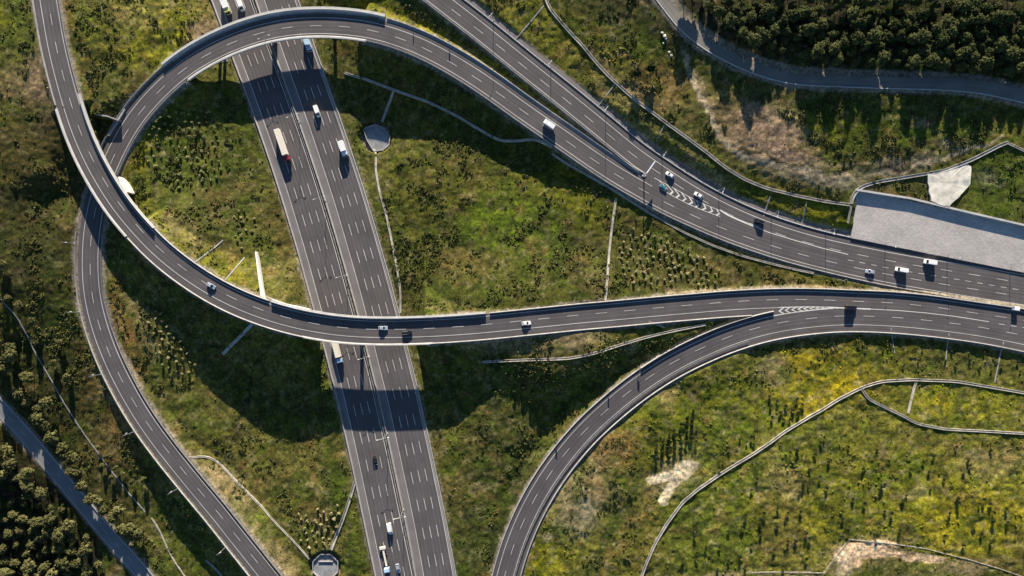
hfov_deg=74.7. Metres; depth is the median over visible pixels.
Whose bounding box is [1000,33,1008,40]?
pine tree
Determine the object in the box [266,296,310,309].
wing wall
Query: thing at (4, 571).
broadleaf tree
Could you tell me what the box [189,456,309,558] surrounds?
drainage channel
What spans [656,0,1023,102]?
forest road
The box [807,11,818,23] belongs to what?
pine tree
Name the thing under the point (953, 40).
pine tree
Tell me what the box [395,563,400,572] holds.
car
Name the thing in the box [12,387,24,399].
broadleaf tree
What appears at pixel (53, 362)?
broadleaf tree
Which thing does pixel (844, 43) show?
pine tree
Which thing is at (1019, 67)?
pine tree
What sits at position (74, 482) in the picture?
guard rail
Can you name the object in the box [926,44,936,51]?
pine tree
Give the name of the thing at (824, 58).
pine tree
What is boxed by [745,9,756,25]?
pine tree
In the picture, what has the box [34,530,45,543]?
broadleaf tree
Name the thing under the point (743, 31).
pine tree
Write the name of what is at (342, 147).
truck
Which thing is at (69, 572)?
broadleaf tree
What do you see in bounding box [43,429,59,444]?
broadleaf tree
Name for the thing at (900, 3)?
pine tree
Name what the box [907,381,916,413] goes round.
drainage channel
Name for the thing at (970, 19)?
pine tree
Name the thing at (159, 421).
guard rail
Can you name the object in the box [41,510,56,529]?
broadleaf tree
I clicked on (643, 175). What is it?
sign gantry
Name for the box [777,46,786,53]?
pine tree
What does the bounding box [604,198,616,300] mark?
drainage channel
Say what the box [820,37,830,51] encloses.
pine tree
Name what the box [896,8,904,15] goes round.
pine tree
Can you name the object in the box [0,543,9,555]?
broadleaf tree
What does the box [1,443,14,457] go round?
broadleaf tree
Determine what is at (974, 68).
pine tree
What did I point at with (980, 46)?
pine tree
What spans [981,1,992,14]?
pine tree
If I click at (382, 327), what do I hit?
car
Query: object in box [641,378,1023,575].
drainage channel
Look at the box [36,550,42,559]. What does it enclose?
broadleaf tree
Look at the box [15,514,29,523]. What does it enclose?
broadleaf tree
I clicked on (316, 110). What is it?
van
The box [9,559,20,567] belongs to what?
broadleaf tree
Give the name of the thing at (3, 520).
broadleaf tree
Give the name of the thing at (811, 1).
pine tree
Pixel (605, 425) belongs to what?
guard rail
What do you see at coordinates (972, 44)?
pine tree
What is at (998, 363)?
drainage chute
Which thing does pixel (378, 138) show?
basin
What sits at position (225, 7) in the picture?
truck
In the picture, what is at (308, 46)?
truck
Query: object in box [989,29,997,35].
pine tree
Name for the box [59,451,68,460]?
broadleaf tree
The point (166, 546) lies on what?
drainage channel
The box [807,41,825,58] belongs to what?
pine tree
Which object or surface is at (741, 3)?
pine tree
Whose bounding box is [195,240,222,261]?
drainage chute
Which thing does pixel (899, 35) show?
pine tree
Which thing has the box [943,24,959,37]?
pine tree
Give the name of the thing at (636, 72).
bushy tree
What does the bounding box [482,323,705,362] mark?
drainage channel
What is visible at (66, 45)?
guard rail
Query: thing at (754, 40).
pine tree
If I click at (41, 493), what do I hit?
broadleaf tree
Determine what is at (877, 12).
pine tree
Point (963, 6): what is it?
pine tree
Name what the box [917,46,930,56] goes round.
pine tree
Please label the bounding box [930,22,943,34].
pine tree
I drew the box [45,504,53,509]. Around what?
broadleaf tree
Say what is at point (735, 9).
pine tree
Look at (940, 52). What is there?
pine tree
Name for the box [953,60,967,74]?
pine tree
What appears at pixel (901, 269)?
van
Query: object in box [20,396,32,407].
broadleaf tree
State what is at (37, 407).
broadleaf tree
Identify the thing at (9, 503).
broadleaf tree
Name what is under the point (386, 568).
truck
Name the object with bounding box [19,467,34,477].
broadleaf tree
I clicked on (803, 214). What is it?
drainage chute
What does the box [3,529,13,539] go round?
broadleaf tree
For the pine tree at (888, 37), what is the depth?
307.47 m
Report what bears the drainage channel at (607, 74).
on the ground
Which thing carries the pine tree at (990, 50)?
on the ground
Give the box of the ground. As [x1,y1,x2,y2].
[0,0,1023,575]
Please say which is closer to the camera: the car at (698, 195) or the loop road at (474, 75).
the car at (698, 195)
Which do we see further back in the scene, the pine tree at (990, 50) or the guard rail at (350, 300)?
the guard rail at (350, 300)
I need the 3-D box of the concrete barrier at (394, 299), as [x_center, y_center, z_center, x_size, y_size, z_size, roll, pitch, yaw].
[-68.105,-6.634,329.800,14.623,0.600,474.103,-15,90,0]
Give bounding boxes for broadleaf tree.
[0,259,6,267]
[0,362,13,373]
[0,453,5,461]
[0,470,9,479]
[0,518,8,522]
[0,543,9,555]
[0,557,8,565]
[0,567,14,575]
[1,349,17,364]
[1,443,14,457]
[1,458,16,470]
[3,294,11,302]
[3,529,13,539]
[4,342,16,350]
[6,497,15,506]
[8,510,19,518]
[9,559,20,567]
[11,472,23,482]
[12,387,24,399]
[12,541,19,548]
[13,300,22,309]
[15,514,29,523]
[15,526,28,534]
[18,371,34,383]
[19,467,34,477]
[19,479,33,490]
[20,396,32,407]
[20,557,36,573]
[21,491,34,499]
[21,501,27,506]
[22,549,30,556]
[25,539,36,550]
[26,527,37,533]
[27,317,35,326]
[27,516,43,528]
[30,338,38,346]
[30,404,43,412]
[30,409,45,428]
[34,503,42,507]
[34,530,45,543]
[35,486,47,499]
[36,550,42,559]
[37,561,50,574]
[38,396,53,407]
[40,416,52,432]
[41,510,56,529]
[42,525,55,538]
[42,543,50,555]
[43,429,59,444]
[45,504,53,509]
[45,564,59,575]
[48,359,57,365]
[49,543,67,553]
[51,527,65,545]
[54,553,69,571]
[55,339,63,344]
[55,442,68,453]
[57,503,65,517]
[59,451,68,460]
[60,518,75,533]
[62,371,70,380]
[62,569,73,575]
[64,466,81,477]
[65,545,76,554]
[66,533,77,542]
[67,450,80,464]
[69,557,84,568]
[74,478,87,491]
[77,541,92,558]
[81,566,92,575]
[82,533,89,540]
[83,493,96,505]
[92,495,103,507]
[93,560,103,568]
[98,505,108,517]
[107,512,118,522]
[111,504,125,514]
[115,521,125,536]
[123,522,136,535]
[129,535,141,541]
[133,527,143,539]
[140,476,146,482]
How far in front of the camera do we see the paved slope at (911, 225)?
319.12 m
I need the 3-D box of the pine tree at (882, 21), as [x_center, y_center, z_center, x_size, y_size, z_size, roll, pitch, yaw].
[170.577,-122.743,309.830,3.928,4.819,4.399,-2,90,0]
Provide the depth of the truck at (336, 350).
326.06 m
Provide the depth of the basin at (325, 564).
333.90 m
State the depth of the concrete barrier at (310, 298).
329.52 m
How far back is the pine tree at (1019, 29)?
307.59 m
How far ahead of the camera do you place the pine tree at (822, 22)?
306.16 m
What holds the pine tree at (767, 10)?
on the ground
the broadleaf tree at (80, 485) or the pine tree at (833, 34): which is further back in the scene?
the broadleaf tree at (80, 485)
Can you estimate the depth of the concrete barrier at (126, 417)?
326.41 m
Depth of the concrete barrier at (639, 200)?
320.18 m
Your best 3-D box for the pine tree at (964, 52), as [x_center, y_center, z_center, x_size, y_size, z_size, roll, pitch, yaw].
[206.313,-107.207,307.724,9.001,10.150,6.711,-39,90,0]
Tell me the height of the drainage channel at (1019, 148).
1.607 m
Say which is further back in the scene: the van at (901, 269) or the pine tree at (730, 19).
the van at (901, 269)
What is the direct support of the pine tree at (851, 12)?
on the ground
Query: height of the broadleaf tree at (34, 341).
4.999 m
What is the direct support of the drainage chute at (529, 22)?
on the ground
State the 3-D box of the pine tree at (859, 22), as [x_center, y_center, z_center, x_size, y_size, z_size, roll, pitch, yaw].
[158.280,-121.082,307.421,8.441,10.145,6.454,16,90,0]
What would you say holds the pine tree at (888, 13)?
on the ground
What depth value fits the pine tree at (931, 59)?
305.80 m
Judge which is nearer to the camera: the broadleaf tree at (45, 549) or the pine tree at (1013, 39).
the pine tree at (1013, 39)
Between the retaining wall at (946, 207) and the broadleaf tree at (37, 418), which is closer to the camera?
the retaining wall at (946, 207)
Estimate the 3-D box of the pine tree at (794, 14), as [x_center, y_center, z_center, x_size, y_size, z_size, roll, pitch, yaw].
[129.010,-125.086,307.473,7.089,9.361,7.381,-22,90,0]
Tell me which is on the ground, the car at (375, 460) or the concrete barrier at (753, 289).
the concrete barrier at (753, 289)
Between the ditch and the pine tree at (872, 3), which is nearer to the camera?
the pine tree at (872, 3)
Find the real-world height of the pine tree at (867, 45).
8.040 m
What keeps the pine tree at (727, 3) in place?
on the ground
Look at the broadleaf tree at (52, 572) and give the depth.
330.27 m
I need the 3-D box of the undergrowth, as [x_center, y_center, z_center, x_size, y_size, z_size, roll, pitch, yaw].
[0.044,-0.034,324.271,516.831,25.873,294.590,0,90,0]
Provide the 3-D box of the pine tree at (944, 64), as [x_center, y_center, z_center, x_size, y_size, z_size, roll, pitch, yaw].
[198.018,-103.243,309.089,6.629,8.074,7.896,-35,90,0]
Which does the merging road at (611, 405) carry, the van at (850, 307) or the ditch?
the van at (850, 307)
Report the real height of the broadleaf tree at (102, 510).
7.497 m
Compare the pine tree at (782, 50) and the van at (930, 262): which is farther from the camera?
the van at (930, 262)
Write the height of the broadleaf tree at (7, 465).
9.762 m
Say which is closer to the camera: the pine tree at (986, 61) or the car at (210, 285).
the pine tree at (986, 61)
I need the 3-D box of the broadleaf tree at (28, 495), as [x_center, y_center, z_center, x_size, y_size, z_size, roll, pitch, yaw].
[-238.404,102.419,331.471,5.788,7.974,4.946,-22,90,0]
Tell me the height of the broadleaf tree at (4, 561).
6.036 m
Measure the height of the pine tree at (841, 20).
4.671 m
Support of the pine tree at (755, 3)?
on the ground
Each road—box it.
[0,398,151,575]
[34,0,1023,343]
[78,13,1023,575]
[424,0,1023,289]
[493,306,1023,575]
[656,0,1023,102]
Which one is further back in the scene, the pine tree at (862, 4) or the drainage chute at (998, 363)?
the drainage chute at (998, 363)
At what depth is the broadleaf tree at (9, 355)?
320.44 m
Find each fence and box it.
[746,572,823,573]
[824,539,1018,575]
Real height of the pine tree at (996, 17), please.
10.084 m
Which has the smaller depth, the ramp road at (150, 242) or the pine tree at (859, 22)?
the pine tree at (859, 22)
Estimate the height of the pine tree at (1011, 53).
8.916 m
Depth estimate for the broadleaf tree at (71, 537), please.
331.01 m
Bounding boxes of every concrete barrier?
[32,0,55,104]
[74,231,249,575]
[100,62,166,148]
[117,82,185,174]
[127,238,301,336]
[154,228,268,300]
[211,0,375,575]
[255,0,415,575]
[297,0,456,575]
[365,40,1020,307]
[387,18,644,173]
[422,0,637,171]
[430,315,751,343]
[464,0,887,245]
[490,288,1023,313]
[492,369,639,575]
[520,331,1023,575]
[640,311,774,367]
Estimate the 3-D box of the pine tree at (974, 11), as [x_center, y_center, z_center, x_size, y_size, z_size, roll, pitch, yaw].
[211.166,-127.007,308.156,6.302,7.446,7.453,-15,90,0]
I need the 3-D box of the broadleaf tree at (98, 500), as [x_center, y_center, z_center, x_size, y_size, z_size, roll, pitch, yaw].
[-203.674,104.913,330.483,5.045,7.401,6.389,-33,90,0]
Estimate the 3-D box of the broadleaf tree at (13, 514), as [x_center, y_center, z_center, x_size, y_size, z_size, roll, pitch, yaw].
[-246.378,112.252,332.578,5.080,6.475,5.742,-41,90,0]
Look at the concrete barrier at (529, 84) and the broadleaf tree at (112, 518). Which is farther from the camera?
the broadleaf tree at (112, 518)
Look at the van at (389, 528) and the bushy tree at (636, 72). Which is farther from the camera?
the van at (389, 528)
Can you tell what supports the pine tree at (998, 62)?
on the ground
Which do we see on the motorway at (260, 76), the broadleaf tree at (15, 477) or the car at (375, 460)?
the car at (375, 460)
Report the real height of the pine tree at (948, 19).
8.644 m
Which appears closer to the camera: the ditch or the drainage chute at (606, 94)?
the drainage chute at (606, 94)
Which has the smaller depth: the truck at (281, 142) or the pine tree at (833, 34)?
the pine tree at (833, 34)
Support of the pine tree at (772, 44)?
on the ground
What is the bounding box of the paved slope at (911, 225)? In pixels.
[851,192,1023,272]
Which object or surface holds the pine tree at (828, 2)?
on the ground
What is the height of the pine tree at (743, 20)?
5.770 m
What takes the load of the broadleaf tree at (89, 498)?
on the ground
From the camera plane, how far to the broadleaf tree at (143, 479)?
330.81 m
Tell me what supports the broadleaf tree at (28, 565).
on the ground
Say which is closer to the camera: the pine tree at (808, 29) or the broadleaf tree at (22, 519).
the pine tree at (808, 29)
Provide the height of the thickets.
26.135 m
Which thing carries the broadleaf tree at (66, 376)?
on the ground
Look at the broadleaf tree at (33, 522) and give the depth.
328.62 m
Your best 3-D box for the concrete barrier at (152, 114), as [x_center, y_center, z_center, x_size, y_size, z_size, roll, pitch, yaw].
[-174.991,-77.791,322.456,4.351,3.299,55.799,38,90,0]
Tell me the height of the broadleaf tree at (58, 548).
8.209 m
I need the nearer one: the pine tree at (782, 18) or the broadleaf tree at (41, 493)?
the pine tree at (782, 18)
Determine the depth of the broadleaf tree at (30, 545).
331.20 m
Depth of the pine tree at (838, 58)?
307.00 m
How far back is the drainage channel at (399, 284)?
329.85 m
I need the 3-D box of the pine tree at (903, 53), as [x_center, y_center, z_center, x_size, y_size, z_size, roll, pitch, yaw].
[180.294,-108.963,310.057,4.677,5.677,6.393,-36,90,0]
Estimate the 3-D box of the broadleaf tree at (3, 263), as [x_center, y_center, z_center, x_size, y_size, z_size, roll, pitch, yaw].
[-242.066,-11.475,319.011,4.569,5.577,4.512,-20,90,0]
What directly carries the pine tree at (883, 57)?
on the ground
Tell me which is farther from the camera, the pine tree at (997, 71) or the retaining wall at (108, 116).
the retaining wall at (108, 116)
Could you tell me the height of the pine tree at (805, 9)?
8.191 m
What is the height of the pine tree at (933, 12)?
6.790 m
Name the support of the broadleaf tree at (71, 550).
on the ground
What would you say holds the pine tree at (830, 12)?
on the ground
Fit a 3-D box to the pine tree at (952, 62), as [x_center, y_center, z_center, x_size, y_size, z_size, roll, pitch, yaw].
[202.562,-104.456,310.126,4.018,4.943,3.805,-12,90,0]
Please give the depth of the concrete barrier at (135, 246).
316.74 m
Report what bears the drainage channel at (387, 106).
on the ground
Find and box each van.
[236,0,244,11]
[313,105,320,117]
[386,522,392,534]
[845,306,856,309]
[895,267,908,272]
[923,259,937,264]
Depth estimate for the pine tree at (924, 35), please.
305.51 m
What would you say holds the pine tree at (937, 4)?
on the ground
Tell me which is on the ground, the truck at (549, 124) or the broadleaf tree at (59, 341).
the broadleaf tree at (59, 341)
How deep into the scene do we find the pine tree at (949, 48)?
306.72 m
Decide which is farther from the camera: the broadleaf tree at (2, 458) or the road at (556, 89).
the broadleaf tree at (2, 458)
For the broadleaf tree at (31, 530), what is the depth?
331.49 m
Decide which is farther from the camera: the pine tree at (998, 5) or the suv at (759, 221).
the suv at (759, 221)
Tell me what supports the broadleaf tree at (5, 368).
on the ground
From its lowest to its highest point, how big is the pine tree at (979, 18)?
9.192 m
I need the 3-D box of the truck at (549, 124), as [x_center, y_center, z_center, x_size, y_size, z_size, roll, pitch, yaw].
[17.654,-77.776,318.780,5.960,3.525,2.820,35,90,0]
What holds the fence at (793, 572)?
on the ground
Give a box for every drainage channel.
[151,518,184,575]
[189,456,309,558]
[205,559,222,575]
[222,323,252,354]
[329,481,354,549]
[344,72,551,147]
[373,148,401,312]
[381,91,394,121]
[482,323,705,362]
[545,0,850,205]
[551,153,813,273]
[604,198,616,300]
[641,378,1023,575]
[847,206,851,222]
[850,141,1008,203]
[861,388,1023,434]
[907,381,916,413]
[1006,141,1023,151]
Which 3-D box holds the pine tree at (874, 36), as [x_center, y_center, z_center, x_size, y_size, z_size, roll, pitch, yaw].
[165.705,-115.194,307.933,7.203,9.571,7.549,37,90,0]
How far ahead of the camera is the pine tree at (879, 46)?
307.17 m
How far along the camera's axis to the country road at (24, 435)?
333.69 m
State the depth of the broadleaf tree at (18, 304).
319.97 m
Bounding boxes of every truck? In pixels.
[220,0,231,14]
[274,128,290,161]
[303,39,312,51]
[332,343,342,362]
[337,140,348,156]
[379,546,390,572]
[543,119,555,129]
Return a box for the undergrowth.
[0,0,1023,575]
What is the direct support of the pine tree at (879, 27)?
on the ground
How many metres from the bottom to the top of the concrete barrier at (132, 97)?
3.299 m
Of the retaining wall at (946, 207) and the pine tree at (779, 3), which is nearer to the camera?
the pine tree at (779, 3)
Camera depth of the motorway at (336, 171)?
330.00 m
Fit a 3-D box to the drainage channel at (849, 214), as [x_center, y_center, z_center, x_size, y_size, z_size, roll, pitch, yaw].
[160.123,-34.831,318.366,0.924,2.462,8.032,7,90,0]
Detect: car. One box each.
[206,282,215,288]
[372,456,377,464]
[378,326,387,329]
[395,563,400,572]
[522,321,530,324]
[665,171,674,178]
[694,191,702,198]
[865,269,874,273]
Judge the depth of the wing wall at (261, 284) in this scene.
319.91 m
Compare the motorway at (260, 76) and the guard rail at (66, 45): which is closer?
the guard rail at (66, 45)
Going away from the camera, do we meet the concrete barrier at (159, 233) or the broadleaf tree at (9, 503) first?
the concrete barrier at (159, 233)
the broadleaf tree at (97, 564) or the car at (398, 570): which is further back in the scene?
the broadleaf tree at (97, 564)
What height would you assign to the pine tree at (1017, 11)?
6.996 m
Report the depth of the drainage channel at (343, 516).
331.01 m
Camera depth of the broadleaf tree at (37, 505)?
332.43 m
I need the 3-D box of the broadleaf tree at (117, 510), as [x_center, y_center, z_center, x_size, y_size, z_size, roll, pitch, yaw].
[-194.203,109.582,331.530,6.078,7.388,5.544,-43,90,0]
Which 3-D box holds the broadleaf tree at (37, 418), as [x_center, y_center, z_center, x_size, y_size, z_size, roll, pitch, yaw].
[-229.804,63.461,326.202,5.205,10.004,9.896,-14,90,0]
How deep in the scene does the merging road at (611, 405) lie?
321.60 m
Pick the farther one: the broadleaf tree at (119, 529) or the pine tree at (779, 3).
the broadleaf tree at (119, 529)
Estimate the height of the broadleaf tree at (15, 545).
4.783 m
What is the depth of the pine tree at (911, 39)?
306.83 m
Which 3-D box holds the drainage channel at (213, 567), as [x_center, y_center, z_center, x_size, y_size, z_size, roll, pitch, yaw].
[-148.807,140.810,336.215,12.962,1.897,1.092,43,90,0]
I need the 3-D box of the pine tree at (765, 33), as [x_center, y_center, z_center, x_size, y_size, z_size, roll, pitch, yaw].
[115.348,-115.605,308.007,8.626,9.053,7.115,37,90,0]
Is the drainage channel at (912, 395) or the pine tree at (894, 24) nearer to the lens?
the pine tree at (894, 24)
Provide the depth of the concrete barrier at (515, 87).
320.29 m
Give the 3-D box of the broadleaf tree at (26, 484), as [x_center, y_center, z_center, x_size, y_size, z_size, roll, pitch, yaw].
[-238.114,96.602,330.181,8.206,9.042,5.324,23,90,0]
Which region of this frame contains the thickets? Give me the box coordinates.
[0,0,1016,574]
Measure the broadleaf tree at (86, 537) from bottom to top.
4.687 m
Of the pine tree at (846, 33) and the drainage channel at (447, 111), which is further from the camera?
the drainage channel at (447, 111)
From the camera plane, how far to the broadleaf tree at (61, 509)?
330.86 m
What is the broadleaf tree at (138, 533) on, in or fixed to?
on the ground
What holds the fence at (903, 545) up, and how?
on the ground
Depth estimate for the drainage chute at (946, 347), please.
320.28 m
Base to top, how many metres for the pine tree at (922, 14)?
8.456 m
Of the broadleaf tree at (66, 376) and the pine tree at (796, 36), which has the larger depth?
the broadleaf tree at (66, 376)
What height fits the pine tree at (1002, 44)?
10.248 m
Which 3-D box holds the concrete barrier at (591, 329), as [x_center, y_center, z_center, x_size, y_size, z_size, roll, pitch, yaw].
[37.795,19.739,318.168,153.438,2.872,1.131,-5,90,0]
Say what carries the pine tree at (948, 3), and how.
on the ground
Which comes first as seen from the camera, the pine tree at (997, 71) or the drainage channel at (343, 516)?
the pine tree at (997, 71)
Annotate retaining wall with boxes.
[96,114,121,121]
[855,189,1023,226]
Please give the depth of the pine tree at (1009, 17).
305.91 m
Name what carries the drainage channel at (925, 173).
on the ground
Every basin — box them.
[312,553,338,575]
[363,124,390,151]
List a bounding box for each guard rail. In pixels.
[0,397,152,575]
[59,3,78,92]
[100,235,281,575]
[252,0,413,574]
[515,341,748,575]
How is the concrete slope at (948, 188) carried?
on the ground
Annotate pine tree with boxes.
[704,0,714,11]
[713,5,726,20]
[720,0,734,6]
[721,12,739,28]
[729,3,743,16]
[737,0,745,7]
[737,16,746,27]
[737,26,748,38]
[744,31,762,49]
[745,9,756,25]
[751,0,758,7]
[757,26,772,42]
[758,3,779,19]
[765,15,776,25]
[766,36,776,49]
[767,20,782,36]
[771,0,785,10]
[776,11,788,26]
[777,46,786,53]
[780,24,792,36]
[785,8,802,22]
[787,1,797,9]
[790,32,802,40]
[791,23,797,31]
[797,4,812,18]
[797,22,817,38]
[803,0,815,3]
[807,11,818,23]
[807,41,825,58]
[808,38,816,45]
[813,2,825,13]
[816,16,828,31]
[816,30,824,41]
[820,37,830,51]
[820,52,830,63]
[822,0,831,4]
[825,8,833,16]
[827,30,839,40]
[827,40,840,56]
[828,20,834,27]
[832,0,846,11]
[832,52,843,65]
[838,16,845,25]
[838,34,849,47]
[841,30,849,37]
[843,4,859,22]
[849,15,866,29]
[850,29,866,45]
[853,0,869,9]
[859,40,872,50]
[862,13,871,24]
[864,55,875,67]
[867,28,882,44]
[868,0,879,7]
[870,25,882,31]
[872,8,881,17]
[875,41,885,51]
[875,50,890,66]
[878,17,885,25]
[880,0,890,5]
[882,29,895,43]
[885,9,892,17]
[888,16,901,31]
[892,58,900,65]
[893,0,909,6]
[894,28,905,41]
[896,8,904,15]
[896,46,908,58]
[900,16,912,31]
[902,32,917,44]
[903,10,916,22]
[905,53,921,71]
[908,48,915,55]
[909,0,923,6]
[910,19,920,30]
[915,8,929,21]
[917,28,931,43]
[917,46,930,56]
[921,52,940,68]
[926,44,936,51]
[929,8,938,19]
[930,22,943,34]
[932,29,949,47]
[932,49,943,58]
[933,0,941,7]
[936,55,950,71]
[939,13,955,28]
[942,42,954,55]
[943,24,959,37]
[944,0,955,7]
[948,38,956,44]
[949,58,955,65]
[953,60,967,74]
[954,0,974,13]
[954,13,967,30]
[955,43,972,61]
[958,30,974,43]
[965,13,974,25]
[965,40,976,51]
[966,6,979,15]
[966,50,979,63]
[968,61,980,74]
[970,0,981,7]
[971,25,988,38]
[972,12,988,26]
[975,40,985,52]
[978,54,994,69]
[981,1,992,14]
[981,34,994,45]
[981,46,995,55]
[986,9,1005,25]
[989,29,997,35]
[992,0,1004,10]
[993,36,1010,52]
[993,67,1002,76]
[994,57,1004,66]
[998,26,1006,34]
[999,45,1020,60]
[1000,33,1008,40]
[1002,10,1016,25]
[1008,33,1019,44]
[1009,5,1022,15]
[1014,25,1023,34]
[1014,60,1023,72]
[1017,48,1023,57]
[1020,35,1023,44]
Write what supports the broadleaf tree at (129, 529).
on the ground
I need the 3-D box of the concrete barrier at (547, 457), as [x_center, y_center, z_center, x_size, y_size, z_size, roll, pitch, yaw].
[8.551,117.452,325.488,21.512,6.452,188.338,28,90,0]
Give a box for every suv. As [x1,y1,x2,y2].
[402,330,411,334]
[754,218,763,224]
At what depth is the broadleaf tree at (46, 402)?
324.31 m
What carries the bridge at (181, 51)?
on the ground
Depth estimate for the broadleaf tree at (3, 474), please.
327.75 m
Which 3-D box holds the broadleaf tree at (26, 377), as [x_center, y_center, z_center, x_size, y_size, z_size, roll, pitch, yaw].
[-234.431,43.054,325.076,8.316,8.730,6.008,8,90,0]
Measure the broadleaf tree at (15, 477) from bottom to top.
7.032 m
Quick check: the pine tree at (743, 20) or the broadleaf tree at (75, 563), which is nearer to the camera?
the pine tree at (743, 20)
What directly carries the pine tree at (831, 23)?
on the ground
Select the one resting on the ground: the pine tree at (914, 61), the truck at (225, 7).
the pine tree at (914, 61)
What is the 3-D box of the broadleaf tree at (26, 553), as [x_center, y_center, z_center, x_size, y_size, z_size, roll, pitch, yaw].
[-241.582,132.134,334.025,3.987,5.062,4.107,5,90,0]
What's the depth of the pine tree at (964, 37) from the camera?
306.08 m
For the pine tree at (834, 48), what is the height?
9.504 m
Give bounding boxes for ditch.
[1,299,145,511]
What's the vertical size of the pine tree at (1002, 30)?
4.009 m
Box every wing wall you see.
[108,109,125,135]
[118,177,134,194]
[255,252,265,297]
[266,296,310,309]
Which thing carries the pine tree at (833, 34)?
on the ground
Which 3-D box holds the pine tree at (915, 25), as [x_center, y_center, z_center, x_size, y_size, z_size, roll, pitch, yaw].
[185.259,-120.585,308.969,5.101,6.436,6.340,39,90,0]
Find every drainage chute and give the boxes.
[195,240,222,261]
[225,257,244,279]
[514,5,543,40]
[598,84,614,105]
[801,201,806,227]
[945,333,949,359]
[994,341,1003,381]
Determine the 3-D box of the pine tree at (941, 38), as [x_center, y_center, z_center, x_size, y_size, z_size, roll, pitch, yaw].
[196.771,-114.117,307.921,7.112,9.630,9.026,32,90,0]
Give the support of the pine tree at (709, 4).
on the ground
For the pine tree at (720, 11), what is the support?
on the ground
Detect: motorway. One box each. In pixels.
[213,0,413,575]
[256,0,454,575]
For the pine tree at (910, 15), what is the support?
on the ground
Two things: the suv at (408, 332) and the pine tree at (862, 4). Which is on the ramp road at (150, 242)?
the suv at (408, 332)
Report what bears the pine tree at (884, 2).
on the ground
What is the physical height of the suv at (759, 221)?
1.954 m
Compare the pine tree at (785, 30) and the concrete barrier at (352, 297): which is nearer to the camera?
the pine tree at (785, 30)
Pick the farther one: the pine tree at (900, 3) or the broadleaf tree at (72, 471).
the broadleaf tree at (72, 471)
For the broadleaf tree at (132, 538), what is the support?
on the ground
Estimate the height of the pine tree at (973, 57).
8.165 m
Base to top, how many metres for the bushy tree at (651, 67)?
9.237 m
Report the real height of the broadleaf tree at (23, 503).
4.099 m
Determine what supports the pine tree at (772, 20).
on the ground
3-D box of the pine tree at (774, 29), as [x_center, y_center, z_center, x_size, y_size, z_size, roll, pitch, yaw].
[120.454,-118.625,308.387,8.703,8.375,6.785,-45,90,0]
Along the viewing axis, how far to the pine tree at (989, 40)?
307.58 m
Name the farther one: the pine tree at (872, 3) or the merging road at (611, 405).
the merging road at (611, 405)
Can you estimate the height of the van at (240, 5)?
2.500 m
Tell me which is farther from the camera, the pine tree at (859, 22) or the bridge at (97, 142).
the bridge at (97, 142)
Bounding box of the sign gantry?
[642,161,654,177]
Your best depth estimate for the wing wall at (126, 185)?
320.35 m
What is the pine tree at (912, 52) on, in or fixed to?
on the ground
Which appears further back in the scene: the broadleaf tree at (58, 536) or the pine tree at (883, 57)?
the broadleaf tree at (58, 536)
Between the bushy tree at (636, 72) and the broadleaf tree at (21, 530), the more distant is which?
the broadleaf tree at (21, 530)
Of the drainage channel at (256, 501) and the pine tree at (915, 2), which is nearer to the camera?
the pine tree at (915, 2)
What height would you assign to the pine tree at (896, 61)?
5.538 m
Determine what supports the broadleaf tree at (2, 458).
on the ground
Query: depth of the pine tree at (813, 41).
307.94 m
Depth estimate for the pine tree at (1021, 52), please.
308.06 m
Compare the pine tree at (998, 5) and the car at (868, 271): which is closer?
the pine tree at (998, 5)
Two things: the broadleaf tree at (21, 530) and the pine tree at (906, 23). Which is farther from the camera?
the broadleaf tree at (21, 530)
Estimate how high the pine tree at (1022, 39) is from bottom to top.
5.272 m
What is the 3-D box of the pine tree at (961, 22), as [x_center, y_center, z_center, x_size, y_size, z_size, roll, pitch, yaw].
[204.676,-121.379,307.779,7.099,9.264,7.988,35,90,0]
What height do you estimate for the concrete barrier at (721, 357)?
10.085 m
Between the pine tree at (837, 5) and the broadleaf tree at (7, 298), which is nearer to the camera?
the pine tree at (837, 5)
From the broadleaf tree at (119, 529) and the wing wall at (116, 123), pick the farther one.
the broadleaf tree at (119, 529)
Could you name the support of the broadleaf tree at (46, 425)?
on the ground
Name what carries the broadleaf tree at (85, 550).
on the ground
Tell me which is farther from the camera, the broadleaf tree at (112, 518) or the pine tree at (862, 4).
the broadleaf tree at (112, 518)
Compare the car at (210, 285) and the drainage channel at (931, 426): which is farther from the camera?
the drainage channel at (931, 426)
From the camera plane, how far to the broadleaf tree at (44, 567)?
330.63 m
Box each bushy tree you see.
[631,67,641,76]
[645,62,656,72]
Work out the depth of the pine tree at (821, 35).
307.59 m
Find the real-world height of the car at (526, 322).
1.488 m
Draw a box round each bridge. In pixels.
[55,93,154,237]
[161,6,385,80]
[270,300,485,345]
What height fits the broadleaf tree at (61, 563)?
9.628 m
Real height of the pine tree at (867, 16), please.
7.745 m
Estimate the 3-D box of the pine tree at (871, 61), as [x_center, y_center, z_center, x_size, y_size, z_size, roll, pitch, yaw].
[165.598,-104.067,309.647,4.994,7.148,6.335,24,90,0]
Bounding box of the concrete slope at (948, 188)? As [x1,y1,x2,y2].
[927,164,970,206]
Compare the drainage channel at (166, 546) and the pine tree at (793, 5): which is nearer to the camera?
the pine tree at (793, 5)
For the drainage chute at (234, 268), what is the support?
on the ground
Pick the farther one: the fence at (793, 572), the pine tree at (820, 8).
the fence at (793, 572)
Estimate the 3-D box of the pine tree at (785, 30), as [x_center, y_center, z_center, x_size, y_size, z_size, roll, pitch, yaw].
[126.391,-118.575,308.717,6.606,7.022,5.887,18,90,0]

